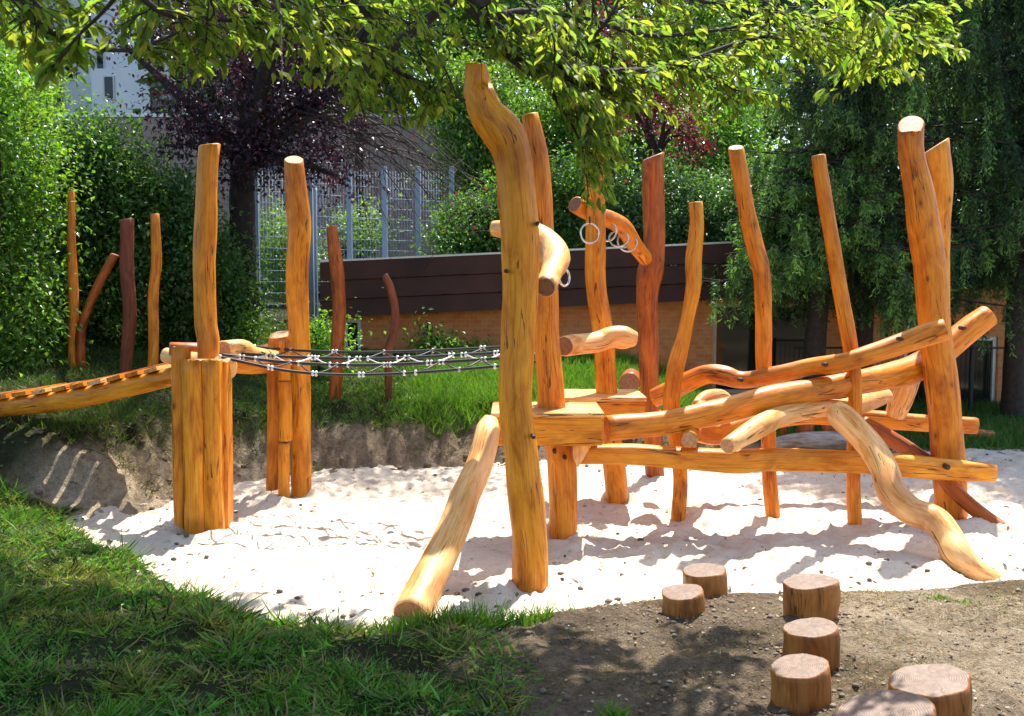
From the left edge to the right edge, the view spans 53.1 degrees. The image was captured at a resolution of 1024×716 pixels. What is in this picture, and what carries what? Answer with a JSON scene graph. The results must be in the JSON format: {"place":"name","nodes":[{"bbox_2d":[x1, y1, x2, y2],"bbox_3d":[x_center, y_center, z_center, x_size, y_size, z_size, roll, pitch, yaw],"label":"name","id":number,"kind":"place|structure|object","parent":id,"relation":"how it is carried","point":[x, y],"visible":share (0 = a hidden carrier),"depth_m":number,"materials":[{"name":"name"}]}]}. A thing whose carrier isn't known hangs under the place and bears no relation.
{"place":"outdoors","nodes":[
{"label":"outdoors","id":0,"kind":"place"},
{"bbox_2d":[0,300,433,455],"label":"shade grass","id":1,"kind":"structure","parent":0,"point":[94,416],"depth_m":13.51,"materials":[{"name":"green plant"}]},
{"bbox_2d":[0,471,565,715],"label":"grass","id":2,"kind":"structure","parent":0,"point":[214,611],"depth_m":6.11,"materials":[{"name":"green plant"}]},
{"bbox_2d":[24,1,975,200],"label":"sky","id":3,"kind":"structure","parent":0,"point":[644,4],"materials":[{"name":"white"}]},
{"bbox_2d":[0,153,1023,715],"bbox_3d":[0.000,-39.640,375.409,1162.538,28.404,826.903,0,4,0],"label":"ground","id":4,"kind":"structure","parent":0,"point":[94,475],"depth_m":6.52,"materials":[{"name":"soil"}]},
{"bbox_2d":[0,0,88,241],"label":"broadleaf tree","id":5,"kind":"object","parent":4,"relation":"on","point":[62,79],"visible":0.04,"depth_m":21.99,"materials":[{"name":"green plant"}]},
{"bbox_2d":[0,12,128,376],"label":"hedge shrub","id":6,"kind":"object","parent":4,"relation":"on","point":[17,318],"visible":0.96,"depth_m":13.70,"materials":[{"name":"green plant"}]},
{"bbox_2d":[67,191,78,367],"bbox_3d":[-6.015,-0.778,13.985,0.196,2.985,0.132,0,4,0],"label":"wooden pole","id":7,"kind":"object","parent":4,"relation":"on","point":[73,299],"visible":0.66,"depth_m":13.92,"materials":[{"name":"orange wood"}]},
{"bbox_2d":[0,363,170,416],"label":"plank ramp","id":8,"kind":"structure","parent":4,"relation":"on","point":[66,396],"depth_m":10.64,"materials":[{"name":"orange wood"}]},
{"bbox_2d":[75,253,118,369],"bbox_3d":[-5.662,-0.359,14.010,0.630,2.145,0.134,0,4,0],"label":"wooden pole","id":9,"kind":"object","parent":4,"relation":"on","point":[101,278],"visible":0.7,"depth_m":13.94,"materials":[{"name":"brown wood"}]},
{"bbox_2d":[5,74,192,351],"bbox_3d":[-6.712,-2.148,15.850,4.083,4.229,3.549,0,4,0],"label":"hedge shrub","id":10,"kind":"object","parent":4,"relation":"on","point":[113,167],"visible":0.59,"depth_m":15.38,"materials":[{"name":"green plant"}]},
{"bbox_2d":[119,218,136,373],"bbox_3d":[-5.274,-0.674,13.989,0.290,2.451,0.200,0,4,0],"label":"wooden pole","id":11,"kind":"object","parent":4,"relation":"on","point":[128,290],"visible":0.79,"depth_m":13.90,"materials":[{"name":"red wood"}]},
{"bbox_2d":[147,213,161,366],"bbox_3d":[-4.903,-0.718,13.987,0.276,2.492,0.152,0,4,0],"label":"wooden pole","id":12,"kind":"object","parent":4,"relation":"on","point":[153,301],"visible":0.79,"depth_m":13.92,"materials":[{"name":"orange wood"}]},
{"bbox_2d":[38,0,294,141],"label":"white house","id":13,"kind":"structure","parent":4,"relation":"on","point":[102,80],"depth_m":41.24,"materials":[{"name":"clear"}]},
{"bbox_2d":[55,84,64,105],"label":"window","id":14,"kind":"structure","parent":13,"relation":"in","point":[61,84],"depth_m":41.44,"materials":[{"name":"grey glass"}]},
{"bbox_2d":[64,60,74,80],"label":"window","id":15,"kind":"structure","parent":13,"relation":"in","point":[66,67],"depth_m":41.36,"materials":[{"name":"grey glass"}]},
{"bbox_2d":[82,16,93,39],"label":"window","id":16,"kind":"structure","parent":13,"relation":"in","point":[88,35],"depth_m":41.24,"materials":[{"name":"grey glass"}]},
{"bbox_2d":[95,51,105,68],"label":"window","id":17,"kind":"structure","parent":13,"relation":"in","point":[100,62],"depth_m":41.33,"materials":[{"name":"grey glass"}]},
{"bbox_2d":[103,75,114,99],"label":"window","id":18,"kind":"structure","parent":13,"relation":"in","point":[108,80],"depth_m":40.03,"materials":[{"name":"grey glass"}]},
{"bbox_2d":[84,139,281,350],"bbox_3d":[-5.279,-1.737,16.233,3.387,3.406,3.027,0,4,0],"label":"hedge shrub","id":19,"kind":"object","parent":4,"relation":"on","point":[229,289],"visible":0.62,"depth_m":15.82,"materials":[{"name":"green plant"}]},
{"bbox_2d":[188,299,284,344],"bbox_3d":[-4.375,-0.527,16.145,1.835,1.049,1.904,2,5,21],"label":"bush","id":20,"kind":"object","parent":4,"relation":"on","point":[240,333],"visible":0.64,"depth_m":16.16,"materials":[{"name":"green plant"}]},
{"bbox_2d":[52,114,467,280],"bbox_3d":[-7.141,-4.481,29.899,12.311,5.164,0.400,0,4,0],"label":"fence","id":21,"kind":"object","parent":4,"relation":"on","point":[394,193],"depth_m":29.70,"materials":[{"name":"grey metal"}]},
{"bbox_2d":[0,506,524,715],"bbox_3d":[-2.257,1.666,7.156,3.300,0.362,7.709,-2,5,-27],"label":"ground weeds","id":22,"kind":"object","parent":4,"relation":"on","point":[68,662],"visible":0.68,"depth_m":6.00,"materials":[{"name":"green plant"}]},
{"bbox_2d":[64,0,495,344],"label":"plum tree","id":23,"kind":"object","parent":4,"relation":"on","point":[252,144],"visible":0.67,"depth_m":16.38,"materials":[{"name":"purple plant"}]},
{"bbox_2d":[256,287,385,377],"bbox_3d":[-2.917,-0.381,15.427,2.144,1.372,1.949,-4,6,-44],"label":"bush","id":24,"kind":"object","parent":4,"relation":"on","point":[320,339],"visible":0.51,"depth_m":15.28,"materials":[{"name":"green plant"}]},
{"bbox_2d":[259,188,412,305],"bbox_3d":[-4.341,-2.353,22.251,4.251,2.732,3.710,0,4,0],"label":"green shrub","id":25,"kind":"object","parent":4,"relation":"on","point":[276,265],"visible":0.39,"depth_m":21.83,"materials":[{"name":"green plant"}]},
{"bbox_2d":[326,225,345,400],"bbox_3d":[-2.403,-0.535,13.999,0.271,2.550,0.196,0,4,0],"label":"wooden pole","id":26,"kind":"object","parent":4,"relation":"on","point":[336,266],"visible":0.81,"depth_m":13.91,"materials":[{"name":"brown wood"}]},
{"bbox_2d":[254,166,453,324],"bbox_3d":[-2.846,-2.035,20.112,4.594,3.750,0.919,-4,6,-41],"label":"fence","id":27,"kind":"object","parent":4,"relation":"on","point":[313,276],"visible":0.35,"depth_m":20.10,"materials":[{"name":"metal"}]},
{"bbox_2d":[0,402,719,514],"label":"bank clods","id":28,"kind":"object","parent":4,"relation":"on","point":[58,447],"visible":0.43,"depth_m":11.63,"materials":[{"name":"brown soil"}]},
{"bbox_2d":[271,0,470,258],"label":"broadleaf tree","id":29,"kind":"object","parent":4,"relation":"on","point":[407,16],"visible":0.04,"depth_m":29.53,"materials":[{"name":"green plant"}]},
{"bbox_2d":[49,398,709,496],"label":"bank weeds","id":30,"kind":"object","parent":4,"relation":"on","point":[240,450],"visible":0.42,"depth_m":12.20,"materials":[{"name":"green plant"}]},
{"bbox_2d":[382,273,398,400],"bbox_3d":[-1.658,-0.211,14.027,0.235,1.893,0.123,0,4,0],"label":"wooden pole","id":31,"kind":"object","parent":4,"relation":"on","point":[394,309],"visible":0.8,"depth_m":13.97,"materials":[{"name":"red wood"}]},
{"bbox_2d":[402,306,497,360],"bbox_3d":[-0.990,-0.248,16.681,1.710,1.208,1.334,-1,4,-11],"label":"bush","id":32,"kind":"object","parent":4,"relation":"on","point":[433,341],"visible":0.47,"depth_m":16.61,"materials":[{"name":"green plant"}]},
{"bbox_2d":[391,25,549,231],"bbox_3d":[-1.028,-4.100,24.449,3.839,7.331,4.300,0,4,0],"label":"broadleaf tree","id":33,"kind":"object","parent":4,"relation":"on","point":[464,136],"visible":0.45,"depth_m":23.70,"materials":[{"name":"green plant"}]},
{"bbox_2d":[401,0,579,94],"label":"broadleaf tree","id":34,"kind":"object","parent":4,"relation":"on","point":[512,4],"visible":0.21,"depth_m":31.49,"materials":[{"name":"green plant"}]},
{"bbox_2d":[0,0,981,214],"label":"overhanging tree","id":35,"kind":"object","parent":4,"relation":"on","point":[599,80],"visible":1,"depth_m":5.04,"materials":[{"name":"green plant"}]},
{"bbox_2d":[0,502,996,715],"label":"grass tufts","id":36,"kind":"object","parent":4,"relation":"on","point":[428,619],"visible":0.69,"depth_m":6.68,"materials":[{"name":"green plant"}]},
{"bbox_2d":[2,0,1019,249],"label":"wood","id":37,"kind":"object","parent":4,"relation":"on","point":[638,154],"visible":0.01,"depth_m":38.03,"materials":[{"name":"green plant"}]},
{"bbox_2d":[404,136,642,255],"bbox_3d":[0.343,-2.354,20.477,4.887,4.280,3.413,0,4,0],"label":"green shrub","id":38,"kind":"object","parent":4,"relation":"on","point":[566,192],"visible":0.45,"depth_m":20.02,"materials":[{"name":"green plant"}]},
{"bbox_2d":[258,341,796,440],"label":"bank grass","id":39,"kind":"structure","parent":4,"relation":"on","point":[470,389],"depth_m":14.54,"materials":[{"name":"green plant"}]},
{"bbox_2d":[478,52,653,247],"bbox_3d":[1.372,-4.287,25.536,5.119,7.418,4.793,-1,4,-12],"label":"broadleaf tree","id":40,"kind":"object","parent":4,"relation":"on","point":[555,130],"visible":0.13,"depth_m":24.65,"materials":[{"name":"green plant"}]},
{"bbox_2d":[532,0,727,176],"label":"red leaf tree","id":41,"kind":"object","parent":4,"relation":"on","point":[648,129],"visible":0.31,"depth_m":21.64,"materials":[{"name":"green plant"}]},
{"bbox_2d":[320,229,1008,405],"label":"brick building","id":42,"kind":"structure","parent":4,"relation":"on","point":[459,293],"depth_m":17.58,"materials":[{"name":"orange brick"}]},
{"bbox_2d":[344,319,361,350],"bbox_3d":[-2.747,-0.283,17.693,0.314,0.795,0.070,0,4,0],"label":"window","id":43,"kind":"structure","parent":42,"relation":"in","point":[357,322],"depth_m":17.67,"materials":[{"name":"grey glass"}]},
{"bbox_2d":[712,303,808,394],"bbox_3d":[4.354,-0.111,17.671,1.893,1.661,0.180,0,4,0],"label":"window","id":44,"kind":"structure","parent":42,"relation":"in","point":[734,347],"depth_m":17.69,"materials":[{"name":"black glass"}]},
{"bbox_2d":[904,337,996,403],"bbox_3d":[7.558,0.381,17.708,1.706,1.505,0.180,0,4,0],"label":"window","id":45,"kind":"structure","parent":42,"relation":"in","point":[986,368],"depth_m":17.74,"materials":[{"name":"black glass"}]},
{"bbox_2d":[568,0,788,163],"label":"broadleaf tree","id":46,"kind":"object","parent":4,"relation":"on","point":[700,17],"visible":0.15,"depth_m":28.58,"materials":[{"name":"green plant"}]},
{"bbox_2d":[662,584,704,618],"bbox_3d":[1.141,1.806,6.919,0.329,0.507,0.332,0,4,0],"label":"stepping stump","id":47,"kind":"object","parent":4,"relation":"on","point":[685,601],"visible":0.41,"depth_m":6.80,"materials":[{"name":"brown wood"}]},
{"bbox_2d":[570,135,801,266],"bbox_3d":[3.854,-1.923,20.653,6.006,5.024,3.172,-1,4,-7],"label":"green shrub","id":48,"kind":"object","parent":4,"relation":"on","point":[719,208],"visible":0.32,"depth_m":20.08,"materials":[{"name":"green plant"}]},
{"bbox_2d":[637,51,794,263],"bbox_3d":[5.099,-3.290,24.398,4.361,7.598,5.435,0,4,0],"label":"broadleaf tree","id":49,"kind":"object","parent":4,"relation":"on","point":[733,132],"visible":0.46,"depth_m":23.68,"materials":[{"name":"green plant"}]},
{"bbox_2d":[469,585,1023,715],"bbox_3d":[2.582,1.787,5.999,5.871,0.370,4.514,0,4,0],"label":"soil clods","id":50,"kind":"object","parent":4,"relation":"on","point":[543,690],"visible":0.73,"depth_m":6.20,"materials":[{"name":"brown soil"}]},
{"bbox_2d":[645,595,861,715],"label":"chips","id":51,"kind":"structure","parent":4,"relation":"on","point":[832,705],"depth_m":5.96,"materials":[{"name":"beige wood"}]},
{"bbox_2d":[779,427,786,435],"bbox_3d":[3.789,1.267,14.336,0.115,0.718,0.112,0,4,0],"label":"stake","id":52,"kind":"object","parent":4,"relation":"on","point":[784,430],"visible":0.09,"depth_m":14.27,"materials":[{"name":"brown wood"}]},
{"bbox_2d":[770,653,831,714],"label":"stepping stump","id":53,"kind":"object","parent":4,"relation":"on","point":[801,684],"visible":0.87,"depth_m":5.19,"materials":[{"name":"brown wood"}]},
{"bbox_2d":[796,424,813,432],"bbox_3d":[4.105,1.254,14.334,0.248,0.721,0.242,0,4,0],"label":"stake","id":54,"kind":"object","parent":4,"relation":"on","point":[806,428],"visible":0.1,"depth_m":14.21,"materials":[{"name":"brown wood"}]},
{"bbox_2d":[782,617,839,673],"bbox_3d":[1.713,1.774,5.891,0.346,0.508,0.308,0,4,0],"label":"stepping stump","id":55,"kind":"object","parent":4,"relation":"on","point":[818,636],"visible":0.45,"depth_m":5.79,"materials":[{"name":"brown wood"}]},
{"bbox_2d":[721,146,912,379],"bbox_3d":[4.707,-0.982,15.728,2.859,4.622,3.343,0,4,0],"label":"conifer tree","id":56,"kind":"object","parent":4,"relation":"on","point":[797,195],"visible":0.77,"depth_m":15.11,"materials":[{"name":"green plant"}]},
{"bbox_2d":[821,425,837,431],"bbox_3d":[4.430,1.254,14.333,0.243,0.720,0.248,0,4,0],"label":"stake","id":57,"kind":"object","parent":4,"relation":"on","point":[827,428],"visible":0.01,"depth_m":14.22,"materials":[{"name":"brown wood"}]},
{"bbox_2d":[699,0,1023,368],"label":"conifer tree","id":58,"kind":"object","parent":4,"relation":"on","point":[893,295],"visible":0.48,"depth_m":15.43,"materials":[{"name":"green plant"}]},
{"bbox_2d":[831,690,936,715],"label":"stepping stump","id":59,"kind":"object","parent":4,"relation":"on","point":[888,703],"visible":1,"depth_m":4.34,"materials":[{"name":"brown wood"}]},
{"bbox_2d":[793,344,1003,413],"bbox_3d":[6.734,0.540,16.720,4.310,1.522,0.094,0,4,0],"label":"metal railing","id":60,"kind":"object","parent":4,"relation":"on","point":[972,347],"visible":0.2,"depth_m":16.68,"materials":[{"name":"black metal"}]},
{"bbox_2d":[817,0,1017,251],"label":"conifer tree","id":61,"kind":"object","parent":4,"relation":"on","point":[933,118],"visible":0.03,"depth_m":19.49,"materials":[{"name":"green plant"}]},
{"bbox_2d":[888,663,972,715],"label":"stepping stump","id":62,"kind":"object","parent":4,"relation":"on","point":[945,689],"visible":0.76,"depth_m":4.71,"materials":[{"name":"brown wood"}]},
{"bbox_2d":[870,0,1023,418],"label":"conifer tree","id":63,"kind":"object","parent":4,"relation":"on","point":[1008,129],"visible":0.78,"depth_m":15.49,"materials":[{"name":"green plant"}]},
{"bbox_2d":[979,429,994,436],"bbox_3d":[6.781,1.084,14.718,0.280,0.080,0.140,4,11,17],"label":"brick","id":64,"kind":"object","parent":4,"relation":"on","point":[990,432],"visible":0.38,"depth_m":14.64,"materials":[{"name":"brown brick"}]},
{"bbox_2d":[64,447,1023,631],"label":"sand","id":65,"kind":"structure","parent":0,"point":[393,525],"depth_m":9.28,"materials":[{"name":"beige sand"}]},
{"bbox_2d":[160,143,311,533],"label":"log tower","id":66,"kind":"structure","parent":65,"relation":"on","point":[202,375],"depth_m":9.76,"materials":[{"name":"orange wood"}]},
{"bbox_2d":[57,449,1008,619],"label":"sand clods","id":67,"kind":"object","parent":65,"relation":"on","point":[607,600],"visible":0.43,"depth_m":8.36,"materials":[{"name":"beige sand"}]},
{"bbox_2d":[393,63,1009,620],"bbox_3d":[2.175,-0.126,9.200,4.880,4.411,5.802,1,4,16],"label":"climbing structure","id":68,"kind":"object","parent":65,"relation":"on","point":[569,429],"visible":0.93,"depth_m":9.59,"materials":[{"name":"orange wood"}]},
{"bbox_2d":[218,344,535,376],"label":"rope bridge","id":69,"kind":"structure","parent":68,"relation":"attached to","point":[243,356],"depth_m":10.18,"materials":[{"name":"white"}]},
{"bbox_2d":[559,269,570,286],"bbox_3d":[0.441,-0.723,8.722,0.044,0.238,0.175,3,5,36],"label":"metal ring","id":70,"kind":"object","parent":68,"relation":"hanging from","point":[568,282],"visible":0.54,"depth_m":8.75,"materials":[{"name":"silver metal"}]},
{"bbox_2d":[580,216,599,243],"bbox_3d":[0.807,-1.332,10.690,0.228,0.292,0.052,-2,5,-20],"label":"metal ring","id":71,"kind":"object","parent":68,"relation":"hanging from","point":[595,226],"visible":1,"depth_m":10.67,"materials":[{"name":"silver metal"}]},
{"bbox_2d":[606,223,616,241],"bbox_3d":[1.042,-1.405,11.132,0.227,0.291,0.054,2,5,27],"label":"metal ring","id":72,"kind":"object","parent":68,"relation":"hanging from","point":[614,225],"visible":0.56,"depth_m":11.09,"materials":[{"name":"silver metal"}]},
{"bbox_2d":[608,231,628,247],"bbox_3d":[1.170,-1.350,11.230,0.228,0.278,0.129,0,4,0],"label":"metal ring","id":73,"kind":"object","parent":68,"relation":"hanging from","point":[610,234],"visible":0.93,"depth_m":11.21,"materials":[{"name":"silver metal"}]},
{"bbox_2d":[617,236,637,251],"bbox_3d":[1.281,-1.324,11.383,0.241,0.302,0.074,-1,4,-10],"label":"metal ring","id":74,"kind":"object","parent":68,"relation":"hanging from","point":[633,249],"visible":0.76,"depth_m":11.36,"materials":[{"name":"silver metal"}]},
{"bbox_2d":[619,369,639,388],"bbox_3d":[1.615,0.306,13.960,0.290,0.281,0.627,1,4,10],"label":"cut log","id":75,"kind":"object","parent":68,"relation":"on","point":[629,378],"visible":0.79,"depth_m":13.66,"materials":[{"name":"brown wood"}]},
{"bbox_2d":[682,563,727,597],"bbox_3d":[1.403,1.798,7.494,0.346,0.530,0.354,0,4,0],"label":"stepping stump","id":76,"kind":"object","parent":65,"relation":"on","point":[710,579],"visible":0.32,"depth_m":7.39,"materials":[{"name":"brown wood"}]},
{"bbox_2d":[776,431,889,448],"bbox_3d":[4.232,1.111,13.619,1.644,0.279,0.270,0,4,-3],"label":"boulder","id":77,"kind":"object","parent":65,"relation":"on","point":[825,440],"visible":0.54,"depth_m":13.50,"materials":[{"name":"grey stone"}]},
{"bbox_2d":[219,578,1023,715],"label":"bare dirt","id":78,"kind":"structure","parent":0,"point":[868,634],"depth_m":6.09,"materials":[{"name":"brown soil"}]},
{"bbox_2d":[782,573,840,620],"bbox_3d":[1.969,1.708,6.747,0.376,0.523,0.329,0,4,0],"label":"stepping stump","id":79,"kind":"object","parent":78,"relation":"on","point":[808,595],"visible":0.52,"depth_m":6.61,"materials":[{"name":"brown wood"}]},
{"bbox_2d":[788,397,1023,450],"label":"lawn grass","id":80,"kind":"structure","parent":0,"point":[1010,433],"depth_m":15.02,"materials":[{"name":"green plant"}]}
]}

